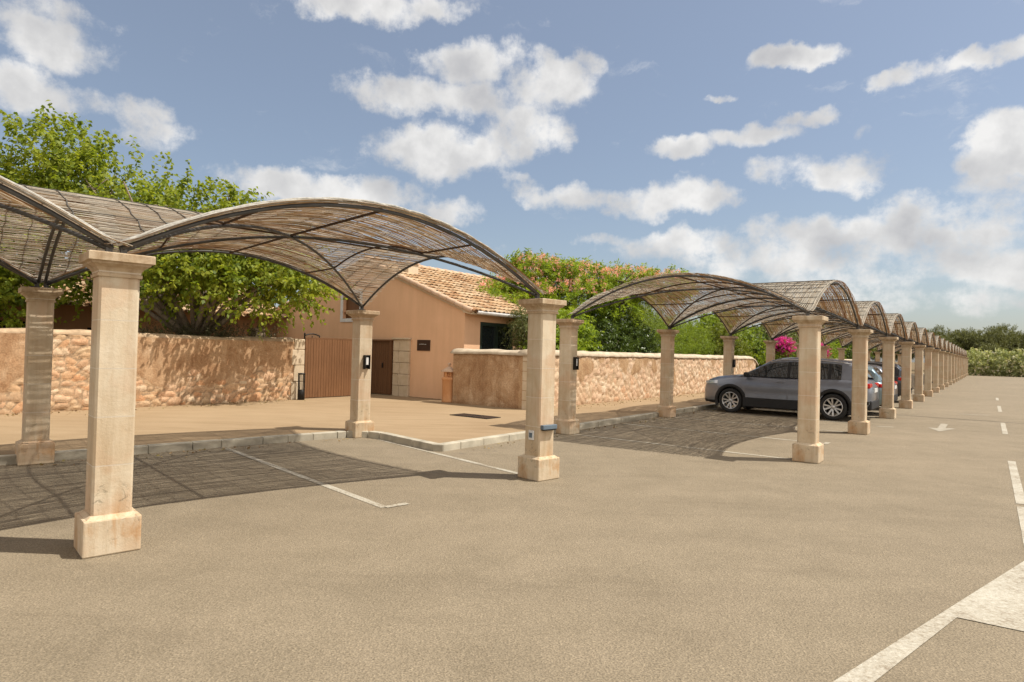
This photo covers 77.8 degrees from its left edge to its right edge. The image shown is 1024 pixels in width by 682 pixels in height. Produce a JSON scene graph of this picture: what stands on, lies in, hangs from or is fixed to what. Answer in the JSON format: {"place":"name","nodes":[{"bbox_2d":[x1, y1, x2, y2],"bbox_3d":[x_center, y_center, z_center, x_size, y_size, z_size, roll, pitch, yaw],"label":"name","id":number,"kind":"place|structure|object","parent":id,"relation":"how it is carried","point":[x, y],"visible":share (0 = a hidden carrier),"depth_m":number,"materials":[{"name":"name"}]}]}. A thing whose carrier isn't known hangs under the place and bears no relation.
{"place":"outdoors","nodes":[
{"label":"outdoors","id":0,"kind":"place"},
{"bbox_2d":[0,373,914,454],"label":"footway","id":1,"kind":"structure","parent":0,"point":[429,419],"depth_m":12.90,"materials":[{"name":"beige concrete"}]},
{"bbox_2d":[0,328,304,414],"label":"rubble wall","id":2,"kind":"structure","parent":1,"relation":"on","point":[173,369],"depth_m":15.12,"materials":[{"name":"stone"}]},
{"bbox_2d":[304,333,351,397],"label":"sliding gate","id":3,"kind":"structure","parent":2,"relation":"attached to","point":[327,366],"depth_m":18.62,"materials":[{"name":"brown wood"}]},
{"bbox_2d":[297,373,304,399],"bbox_3d":[-5.839,1.259,17.596,0.196,0.740,0.196,1,-1,37],"label":"floor lantern","id":4,"kind":"object","parent":1,"relation":"on","point":[301,394],"visible":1,"depth_m":17.54,"materials":[{"name":"black metal"}]},
{"bbox_2d":[441,363,452,402],"bbox_3d":[-1.793,1.175,18.050,0.480,1.125,0.480,1,-1,0],"label":"litter bin","id":5,"kind":"object","parent":1,"relation":"on","point":[447,386],"visible":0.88,"depth_m":17.88,"materials":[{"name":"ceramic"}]},
{"bbox_2d":[450,413,478,416],"bbox_3d":[-1.059,1.691,14.476,0.530,0.017,0.490,1,-1,37],"label":"drain cover","id":6,"kind":"object","parent":1,"relation":"on","point":[464,415],"visible":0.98,"depth_m":14.43,"materials":[{"name":"black metal"}]},
{"bbox_2d":[469,415,500,418],"bbox_3d":[-0.611,1.696,14.139,0.530,0.017,0.490,1,-1,37],"label":"drain cover","id":7,"kind":"object","parent":1,"relation":"on","point":[485,417],"visible":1,"depth_m":14.08,"materials":[{"name":"black metal"}]},
{"bbox_2d":[450,348,758,409],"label":"rubble wall","id":8,"kind":"structure","parent":1,"relation":"on","point":[491,377],"depth_m":18.77,"materials":[{"name":"stone"}]},
{"bbox_2d":[0,374,1023,681],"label":"car park","id":9,"kind":"structure","parent":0,"point":[606,558],"depth_m":4.89,"materials":[{"name":"beige asphalt"}]},
{"bbox_2d":[15,286,63,465],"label":"stone pillar","id":10,"kind":"structure","parent":9,"relation":"on","point":[34,444],"depth_m":8.15,"materials":[{"name":"stone"}]},
{"bbox_2d":[74,250,155,558],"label":"stone pillar","id":11,"kind":"structure","parent":9,"relation":"on","point":[108,520],"depth_m":4.80,"materials":[{"name":"stone"}]},
{"bbox_2d":[0,175,132,287],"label":"reed canopy","id":12,"kind":"object","parent":11,"relation":"on","point":[47,201],"visible":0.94,"depth_m":5.46,"materials":[{"name":"beige wicker"}]},
{"bbox_2d":[33,193,548,309],"bbox_3d":[-2.861,-1.015,8.192,4.892,0.825,4.641,2,-1,-43],"label":"reed canopy","id":13,"kind":"object","parent":11,"relation":"on","point":[164,224],"visible":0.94,"depth_m":7.84,"materials":[{"name":"beige wicker"}]},
{"bbox_2d":[226,448,384,507],"bbox_3d":[-2.841,1.653,8.059,0.089,0.001,4.630,2,-1,-43],"label":"bay marking","id":14,"kind":"object","parent":9,"relation":"on","point":[318,482],"visible":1,"depth_m":7.54,"materials":[{"name":"paint"}]},
{"bbox_2d":[345,310,379,437],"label":"stone pillar","id":15,"kind":"structure","parent":9,"relation":"on","point":[358,422],"depth_m":11.33,"materials":[{"name":"stone"}]},
{"bbox_2d":[363,355,370,368],"bbox_3d":[-2.589,0.376,11.319,0.105,0.250,0.070,2,-1,-43],"label":"wall lamp","id":16,"kind":"object","parent":15,"relation":"attached to","point":[366,360],"visible":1,"depth_m":11.31,"materials":[{"name":"black metal"}]},
{"bbox_2d":[5,392,719,464],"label":"fallen leaves","id":17,"kind":"object","parent":9,"relation":"on","point":[347,438],"visible":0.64,"depth_m":13.67,"materials":[{"name":"brown plant"}]},
{"bbox_2d":[384,502,407,507],"bbox_3d":[-1.172,1.666,6.449,0.260,0.001,0.084,2,-1,-43],"label":"bay marking","id":18,"kind":"object","parent":9,"relation":"on","point":[399,504],"visible":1,"depth_m":6.43,"materials":[{"name":"paint"}]},
{"bbox_2d":[379,439,517,473],"bbox_3d":[-1.073,1.723,9.636,0.088,0.001,3.782,2,-1,-41],"label":"bay marking","id":19,"kind":"object","parent":9,"relation":"on","point":[452,457],"visible":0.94,"depth_m":9.39,"materials":[{"name":"paint"}]},
{"bbox_2d":[0,373,923,464],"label":"kerb","id":20,"kind":"structure","parent":9,"relation":"on","point":[10,459],"depth_m":10.37,"materials":[{"name":"concrete"}]},
{"bbox_2d":[518,298,566,481],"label":"stone pillar","id":21,"kind":"structure","parent":9,"relation":"on","point":[538,461],"depth_m":7.97,"materials":[{"name":"stone"}]},
{"bbox_2d":[528,430,533,439],"bbox_3d":[0.239,1.182,7.973,0.024,0.120,0.090,2,-1,-42],"label":"socket plate","id":22,"kind":"object","parent":21,"relation":"attached to","point":[531,435],"visible":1,"depth_m":7.96,"materials":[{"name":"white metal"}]},
{"bbox_2d":[541,424,556,430],"bbox_3d":[0.463,1.084,7.953,0.250,0.068,0.055,2,-1,-43],"label":"cable box","id":23,"kind":"object","parent":21,"relation":"attached to","point":[548,427],"visible":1,"depth_m":7.91,"materials":[{"name":"grey metal"}]},
{"bbox_2d":[554,319,583,434],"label":"stone pillar","id":24,"kind":"structure","parent":9,"relation":"on","point":[566,421],"depth_m":12.49,"materials":[{"name":"stone"}]},
{"bbox_2d":[573,357,578,369],"bbox_3d":[1.263,0.443,12.525,0.070,0.250,0.105,1,-1,37],"label":"wall lamp","id":25,"kind":"object","parent":24,"relation":"attached to","point":[575,363],"visible":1,"depth_m":12.50,"materials":[{"name":"black metal"}]},
{"bbox_2d":[657,329,678,417],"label":"stone pillar","id":26,"kind":"structure","parent":9,"relation":"on","point":[666,408],"depth_m":16.38,"materials":[{"name":"stone"}]},
{"bbox_2d":[574,434,789,458],"bbox_3d":[2.728,1.846,11.312,4.200,0.001,0.088,1,-1,37],"label":"bay marking","id":27,"kind":"object","parent":9,"relation":"on","point":[684,446],"visible":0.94,"depth_m":11.04,"materials":[{"name":"paint"}]},
{"bbox_2d":[630,424,796,440],"bbox_3d":[4.220,1.916,13.297,4.200,0.001,0.088,1,-1,37],"label":"bay marking","id":28,"kind":"object","parent":9,"relation":"on","point":[715,432],"visible":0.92,"depth_m":13.29,"materials":[{"name":"paint"}]},
{"bbox_2d":[720,336,737,406],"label":"stone pillar","id":29,"kind":"structure","parent":9,"relation":"on","point":[728,355],"depth_m":20.28,"materials":[{"name":"stone"}]},
{"bbox_2d":[675,417,841,431],"bbox_3d":[5.682,1.985,15.242,4.200,0.001,0.088,1,-1,37],"label":"bay marking","id":30,"kind":"object","parent":9,"relation":"on","point":[756,424],"visible":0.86,"depth_m":15.26,"materials":[{"name":"paint"}]},
{"bbox_2d":[763,340,777,362],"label":"stone pillar","id":31,"kind":"structure","parent":9,"relation":"on","point":[770,350],"depth_m":24.18,"materials":[{"name":"stone"}]},
{"bbox_2d":[705,357,878,419],"bbox_3d":[7.879,1.274,18.136,4.420,1.633,2.180,1,-1,37],"label":"parked car","id":32,"kind":"object","parent":9,"relation":"on","point":[772,384],"visible":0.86,"depth_m":17.41,"materials":[{"name":"grey metal"}]},
{"bbox_2d":[792,316,827,463],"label":"stone pillar","id":33,"kind":"structure","parent":9,"relation":"on","point":[807,446],"depth_m":9.83,"materials":[{"name":"stone"}]},
{"bbox_2d":[568,272,862,328],"bbox_3d":[4.387,-0.749,13.240,4.523,0.823,5.068,1,-1,37],"label":"reed canopy","id":34,"kind":"object","parent":33,"relation":"on","point":[813,297],"visible":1,"depth_m":12.86,"materials":[{"name":"beige wicker"}]},
{"bbox_2d":[755,365,881,407],"bbox_3d":[9.403,1.404,20.089,4.420,1.515,2.180,1,-1,36],"label":"parked car","id":35,"kind":"object","parent":9,"relation":"on","point":[876,373],"visible":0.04,"depth_m":18.40,"materials":[{"name":"grey metal"}]},
{"bbox_2d":[821,346,828,357],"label":"stone pillar","id":36,"kind":"structure","parent":9,"relation":"on","point":[824,351],"depth_m":31.95,"materials":[{"name":"stone"}]},
{"bbox_2d":[837,348,846,359],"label":"stone pillar","id":37,"kind":"structure","parent":9,"relation":"on","point":[841,354],"depth_m":35.84,"materials":[{"name":"stone"}]},
{"bbox_2d":[848,329,872,434],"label":"stone pillar","id":38,"kind":"structure","parent":9,"relation":"on","point":[858,422],"depth_m":13.72,"materials":[{"name":"stone"}]},
{"bbox_2d":[668,296,890,336],"bbox_3d":[7.310,-0.612,17.131,4.523,0.823,5.068,1,-1,37],"label":"reed canopy","id":39,"kind":"object","parent":38,"relation":"on","point":[777,304],"visible":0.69,"depth_m":17.24,"materials":[{"name":"brown wicker"}]},
{"bbox_2d":[874,352,880,361],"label":"stone pillar","id":40,"kind":"structure","parent":9,"relation":"on","point":[877,356],"depth_m":47.52,"materials":[{"name":"stone"}]},
{"bbox_2d":[870,340,949,351],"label":"reed canopy","id":41,"kind":"object","parent":40,"relation":"on","point":[948,346],"visible":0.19,"depth_m":44.35,"materials":[{"name":"brown wicker"}]},
{"bbox_2d":[878,342,952,352],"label":"reed canopy","id":42,"kind":"object","parent":40,"relation":"on","point":[950,343],"visible":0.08,"depth_m":48.31,"materials":[{"name":"brown wicker"}]},
{"bbox_2d":[868,364,897,400],"bbox_3d":[10.828,1.480,22.069,4.332,1.499,2.136,1,-1,37],"label":"parked car","id":43,"kind":"object","parent":9,"relation":"on","point":[895,387],"visible":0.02,"depth_m":20.82,"materials":[{"name":"silver metal"}]},
{"bbox_2d":[879,337,898,418],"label":"stone pillar","id":44,"kind":"structure","parent":9,"relation":"on","point":[887,409],"depth_m":17.61,"materials":[{"name":"stone"}]},
{"bbox_2d":[728,310,908,341],"bbox_3d":[10.233,-0.475,21.021,4.523,0.823,5.068,1,-1,37],"label":"reed canopy","id":45,"kind":"object","parent":44,"relation":"on","point":[891,318],"visible":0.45,"depth_m":21.01,"materials":[{"name":"brown wicker"}]},
{"bbox_2d":[868,361,911,396],"bbox_3d":[13.720,1.578,25.999,4.420,1.578,2.180,1,-1,37],"label":"parked car","id":46,"kind":"object","parent":9,"relation":"on","point":[897,372],"visible":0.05,"depth_m":24.32,"materials":[{"name":"paint"}]},
{"bbox_2d":[899,342,914,408],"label":"stone pillar","id":47,"kind":"structure","parent":9,"relation":"on","point":[905,401],"depth_m":21.50,"materials":[{"name":"stone"}]},
{"bbox_2d":[773,319,920,344],"bbox_3d":[13.157,-0.337,24.911,4.523,0.823,5.068,1,-1,37],"label":"reed canopy","id":48,"kind":"object","parent":47,"relation":"on","point":[838,324],"visible":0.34,"depth_m":24.94,"materials":[{"name":"brown wicker"}]},
{"bbox_2d":[912,345,925,401],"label":"stone pillar","id":49,"kind":"structure","parent":9,"relation":"on","point":[918,395],"depth_m":25.38,"materials":[{"name":"stone"}]},
{"bbox_2d":[821,326,929,346],"bbox_3d":[16.080,-0.200,28.801,4.523,0.823,5.068,1,-1,37],"label":"reed canopy","id":50,"kind":"object","parent":49,"relation":"on","point":[921,332],"visible":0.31,"depth_m":29.17,"materials":[{"name":"brown wicker"}]},
{"bbox_2d":[833,561,1023,681],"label":"lane marking","id":51,"kind":"object","parent":9,"relation":"on","point":[998,601],"visible":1,"depth_m":3.97,"materials":[{"name":"paint"}]},
{"bbox_2d":[923,347,933,396],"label":"stone pillar","id":52,"kind":"structure","parent":9,"relation":"on","point":[927,391],"depth_m":29.27,"materials":[{"name":"stone"}]},
{"bbox_2d":[825,330,936,348],"bbox_3d":[19.003,-0.063,32.691,4.523,0.823,5.068,1,-1,37],"label":"reed canopy","id":53,"kind":"object","parent":52,"relation":"on","point":[929,334],"visible":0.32,"depth_m":32.95,"materials":[{"name":"brown wicker"}]},
{"bbox_2d":[932,349,940,392],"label":"stone pillar","id":54,"kind":"structure","parent":9,"relation":"on","point":[935,367],"depth_m":33.17,"materials":[{"name":"stone"}]},
{"bbox_2d":[843,334,941,348],"bbox_3d":[21.927,0.074,36.581,4.522,0.823,5.068,1,-1,37],"label":"reed canopy","id":55,"kind":"object","parent":54,"relation":"on","point":[937,338],"visible":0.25,"depth_m":36.35,"materials":[{"name":"brown wicker"}]},
{"bbox_2d":[938,351,945,389],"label":"stone pillar","id":56,"kind":"structure","parent":9,"relation":"on","point":[941,385],"depth_m":37.04,"materials":[{"name":"stone"}]},
{"bbox_2d":[868,338,946,350],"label":"reed canopy","id":57,"kind":"object","parent":56,"relation":"on","point":[873,344],"visible":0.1,"depth_m":41.04,"materials":[{"name":"brown wicker"}]},
{"bbox_2d":[931,424,952,430],"bbox_3d":[10.514,2.108,15.470,0.503,0.001,2.240,1,-1,44],"label":"lane marking","id":58,"kind":"object","parent":9,"relation":"on","point":[941,427],"visible":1,"depth_m":15.25,"materials":[{"name":"paint"}]},
{"bbox_2d":[944,352,949,386],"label":"stone pillar","id":59,"kind":"structure","parent":9,"relation":"on","point":[946,383],"depth_m":40.93,"materials":[{"name":"stone"}]},
{"bbox_2d":[948,353,952,384],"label":"stone pillar","id":60,"kind":"structure","parent":9,"relation":"on","point":[949,368],"depth_m":44.82,"materials":[{"name":"stone"}]},
{"bbox_2d":[951,354,955,382],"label":"stone pillar","id":61,"kind":"structure","parent":9,"relation":"on","point":[953,368],"depth_m":48.70,"materials":[{"name":"stone"}]},
{"bbox_2d":[954,355,957,381],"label":"stone pillar","id":62,"kind":"structure","parent":9,"relation":"on","point":[955,376],"depth_m":52.58,"materials":[{"name":"stone"}]},
{"bbox_2d":[895,344,955,353],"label":"reed canopy","id":63,"kind":"object","parent":62,"relation":"on","point":[953,346],"visible":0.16,"depth_m":52.12,"materials":[{"name":"brown wicker"}]},
{"bbox_2d":[895,345,957,354],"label":"reed canopy","id":64,"kind":"object","parent":62,"relation":"on","point":[956,353],"visible":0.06,"depth_m":56.33,"materials":[{"name":"brown wicker"}]},
{"bbox_2d":[957,355,960,380],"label":"stone pillar","id":65,"kind":"structure","parent":9,"relation":"on","point":[958,377],"depth_m":56.48,"materials":[{"name":"stone"}]},
{"bbox_2d":[959,356,961,379],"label":"stone pillar","id":66,"kind":"structure","parent":9,"relation":"on","point":[960,357],"depth_m":60.37,"materials":[{"name":"stone"}]},
{"bbox_2d":[961,356,963,378],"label":"stone pillar","id":67,"kind":"structure","parent":9,"relation":"on","point":[962,367],"depth_m":64.25,"materials":[{"name":"stone"}]},
{"bbox_2d":[1001,423,1007,433],"bbox_3d":[12.207,2.156,15.753,0.102,0.001,3.360,1,-1,37],"label":"lane marking","id":68,"kind":"object","parent":9,"relation":"on","point":[1004,428],"visible":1,"depth_m":15.60,"materials":[{"name":"paint"}]},
{"bbox_2d":[1008,461,1023,503],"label":"lane marking","id":69,"kind":"object","parent":9,"relation":"on","point":[1017,487],"visible":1,"depth_m":8.46,"materials":[{"name":"paint"}]},
{"bbox_2d":[1017,506,1023,543],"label":"lane marking","id":70,"kind":"object","parent":9,"relation":"on","point":[1020,509],"visible":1,"depth_m":6.55,"materials":[{"name":"paint"}]},
{"bbox_2d":[0,0,1023,362],"label":"sky","id":71,"kind":"structure","parent":0,"point":[875,147],"materials":[{"name":"blue"}]},
{"bbox_2d":[895,362,1023,376],"bbox_3d":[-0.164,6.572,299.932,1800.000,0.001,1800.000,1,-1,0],"label":"ground","id":72,"kind":"structure","parent":0,"point":[912,367],"depth_m":148.28,"materials":[{"name":"green plant"}]},
{"bbox_2d":[870,346,881,360],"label":"pine tree","id":73,"kind":"object","parent":72,"relation":"on","point":[873,355],"visible":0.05,"depth_m":119.92,"materials":[{"name":"green plant"}]},
{"bbox_2d":[895,351,914,361],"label":"pine tree","id":74,"kind":"object","parent":72,"relation":"on","point":[896,356],"visible":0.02,"depth_m":110.51,"materials":[{"name":"green plant"}]},
{"bbox_2d":[927,324,955,337],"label":"pine tree","id":75,"kind":"object","parent":72,"relation":"on","point":[941,333],"visible":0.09,"depth_m":117.99,"materials":[{"name":"green plant"}]},
{"bbox_2d":[924,335,962,357],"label":"pine tree","id":76,"kind":"object","parent":72,"relation":"on","point":[949,339],"depth_m":106.76,"materials":[{"name":"green plant"}]},
{"bbox_2d":[944,327,990,351],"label":"pine tree","id":77,"kind":"object","parent":72,"relation":"on","point":[966,339],"visible":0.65,"depth_m":106.92,"materials":[{"name":"green plant"}]},
{"bbox_2d":[946,347,1023,376],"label":"oleander hedge","id":78,"kind":"object","parent":72,"relation":"on","point":[1013,362],"visible":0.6,"depth_m":80.58,"materials":[{"name":"green plant"}]},
{"bbox_2d":[969,342,1008,366],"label":"bush","id":79,"kind":"object","parent":72,"relation":"on","point":[988,347],"visible":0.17,"depth_m":98.15,"materials":[{"name":"green plant"}]},
{"bbox_2d":[969,323,1023,368],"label":"pine tree","id":80,"kind":"object","parent":72,"relation":"on","point":[999,338],"visible":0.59,"depth_m":104.84,"materials":[{"name":"green plant"}]},
{"bbox_2d":[976,323,1023,339],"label":"pine tree","id":81,"kind":"object","parent":72,"relation":"on","point":[1006,327],"visible":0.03,"depth_m":113.45,"materials":[{"name":"green plant"}]},
{"label":"garden ground","id":82,"kind":"structure","parent":0,"visible":0},
{"bbox_2d":[0,141,66,327],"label":"mulberry tree","id":83,"kind":"object","parent":82,"relation":"on","point":[16,297],"visible":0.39,"depth_m":15.24,"materials":[{"name":"green plant"}]},
{"bbox_2d":[0,265,287,336],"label":"house wing","id":84,"kind":"structure","parent":82,"relation":"on","point":[66,312],"depth_m":19.16,"materials":[{"name":"paint"}]},
{"bbox_2d":[0,100,351,341],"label":"mulberry tree","id":85,"kind":"object","parent":82,"relation":"on","point":[205,285],"visible":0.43,"depth_m":15.85,"materials":[{"name":"green plant"}]},
{"bbox_2d":[138,318,285,337],"bbox_3d":[-7.986,0.464,16.876,1.982,2.326,4.009,1,-1,44],"label":"clipped shrub","id":86,"kind":"object","parent":82,"relation":"on","point":[223,332],"visible":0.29,"depth_m":16.52,"materials":[{"name":"green plant"}]},
{"bbox_2d":[248,328,266,336],"bbox_3d":[-7.347,0.620,18.276,0.380,1.965,0.380,1,-1,37],"label":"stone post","id":87,"kind":"object","parent":82,"relation":"on","point":[261,334],"visible":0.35,"depth_m":18.18,"materials":[{"name":"stone"}]},
{"bbox_2d":[276,256,603,398],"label":"house","id":88,"kind":"structure","parent":82,"relation":"on","point":[445,312],"depth_m":19.87,"materials":[{"name":"paint"}]},
{"bbox_2d":[340,289,362,321],"bbox_3d":[-5.401,-1.195,21.599,1.120,1.100,0.194,1,-1,37],"label":"window","id":89,"kind":"structure","parent":88,"relation":"in","point":[350,305],"depth_m":21.76,"materials":[{"name":"white wood"}]},
{"bbox_2d":[371,339,393,394],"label":"pedestrian gate","id":90,"kind":"structure","parent":88,"relation":"attached to","point":[381,366],"depth_m":20.42,"materials":[{"name":"brown wood"}]},
{"bbox_2d":[417,340,429,350],"bbox_3d":[-2.704,0.132,19.417,0.550,0.330,0.028,1,-1,37],"label":"wall sign","id":91,"kind":"object","parent":88,"relation":"attached to","point":[423,345],"visible":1,"depth_m":19.41,"materials":[{"name":"brown metal"}]},
{"bbox_2d":[480,322,512,349],"bbox_3d":[-0.516,-0.049,19.711,0.100,1.010,1.640,1,-1,37],"label":"window","id":92,"kind":"structure","parent":88,"relation":"in","point":[491,337],"depth_m":19.64,"materials":[{"name":"black glass"}]},
{"bbox_2d":[499,301,559,349],"bbox_3d":[0.725,0.328,19.830,2.364,3.124,2.330,1,-1,0],"label":"pepper tree","id":93,"kind":"object","parent":82,"relation":"on","point":[521,327],"visible":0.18,"depth_m":19.43,"materials":[{"name":"green plant"}]},
{"bbox_2d":[516,306,605,351],"bbox_3d":[1.452,0.340,20.173,2.508,3.150,3.596,1,-1,28],"label":"hibiscus shrub","id":94,"kind":"object","parent":82,"relation":"on","point":[583,330],"visible":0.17,"depth_m":20.20,"materials":[{"name":"green plant"}]},
{"bbox_2d":[475,247,699,330],"bbox_3d":[2.734,-0.720,23.957,9.579,5.535,4.638,2,-1,-7],"label":"silk tree","id":95,"kind":"object","parent":82,"relation":"on","point":[549,273],"visible":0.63,"depth_m":23.25,"materials":[{"name":"green plant"}]},
{"bbox_2d":[578,305,660,352],"bbox_3d":[3.469,0.292,23.356,3.426,3.461,7.211,1,-1,36],"label":"citrus shrub","id":96,"kind":"object","parent":82,"relation":"on","point":[623,339],"visible":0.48,"depth_m":22.90,"materials":[{"name":"green plant"}]},
{"bbox_2d":[614,301,667,332],"bbox_3d":[6.010,-0.131,32.774,5.129,4.812,4.534,1,-1,0],"label":"garden tree","id":97,"kind":"object","parent":82,"relation":"on","point":[648,313],"visible":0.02,"depth_m":32.28,"materials":[{"name":"green plant"}]},
{"bbox_2d":[607,307,700,353],"bbox_3d":[6.428,0.299,29.303,4.425,3.860,4.405,1,-1,24],"label":"garden tree","id":98,"kind":"object","parent":82,"relation":"on","point":[662,325],"visible":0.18,"depth_m":28.89,"materials":[{"name":"green plant"}]},
{"bbox_2d":[642,315,717,354],"bbox_3d":[8.400,0.373,32.711,4.510,3.922,4.214,1,-1,0],"label":"garden tree","id":99,"kind":"object","parent":82,"relation":"on","point":[702,342],"visible":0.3,"depth_m":32.34,"materials":[{"name":"green plant"}]},
{"bbox_2d":[653,309,765,364],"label":"garden tree","id":100,"kind":"object","parent":82,"relation":"on","point":[750,336],"visible":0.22,"depth_m":40.03,"materials":[{"name":"green plant"}]},
{"bbox_2d":[692,320,755,356],"bbox_3d":[11.504,0.641,35.408,4.310,3.631,3.752,1,-1,0],"label":"garden tree","id":101,"kind":"object","parent":82,"relation":"on","point":[740,349],"visible":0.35,"depth_m":34.88,"materials":[{"name":"green plant"}]},
{"bbox_2d":[686,307,769,365],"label":"garden tree","id":102,"kind":"object","parent":82,"relation":"on","point":[757,337],"visible":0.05,"depth_m":43.16,"materials":[{"name":"green plant"}]},
{"bbox_2d":[741,318,798,366],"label":"garden tree","id":103,"kind":"object","parent":82,"relation":"on","point":[795,335],"visible":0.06,"depth_m":45.19,"materials":[{"name":"green plant"}]},
{"bbox_2d":[763,335,797,359],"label":"bougainvillea","id":104,"kind":"object","parent":82,"relation":"on","point":[784,347],"visible":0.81,"depth_m":41.36,"materials":[{"name":"pink plant"}]},
{"bbox_2d":[791,320,839,358],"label":"garden tree","id":105,"kind":"object","parent":82,"relation":"on","point":[834,345],"visible":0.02,"depth_m":55.38,"materials":[{"name":"green plant"}]},
{"bbox_2d":[821,340,833,358],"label":"bougainvillea","id":106,"kind":"object","parent":82,"relation":"on","point":[828,354],"visible":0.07,"depth_m":51.12,"materials":[{"name":"pink plant"}]},
{"bbox_2d":[822,332,851,358],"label":"garden tree","id":107,"kind":"object","parent":82,"relation":"on","point":[840,346],"visible":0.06,"depth_m":59.61,"materials":[{"name":"green plant"}]},
{"bbox_2d":[823,321,853,358],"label":"garden tree","id":108,"kind":"object","parent":82,"relation":"on","point":[849,353],"visible":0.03,"depth_m":64.27,"materials":[{"name":"green plant"}]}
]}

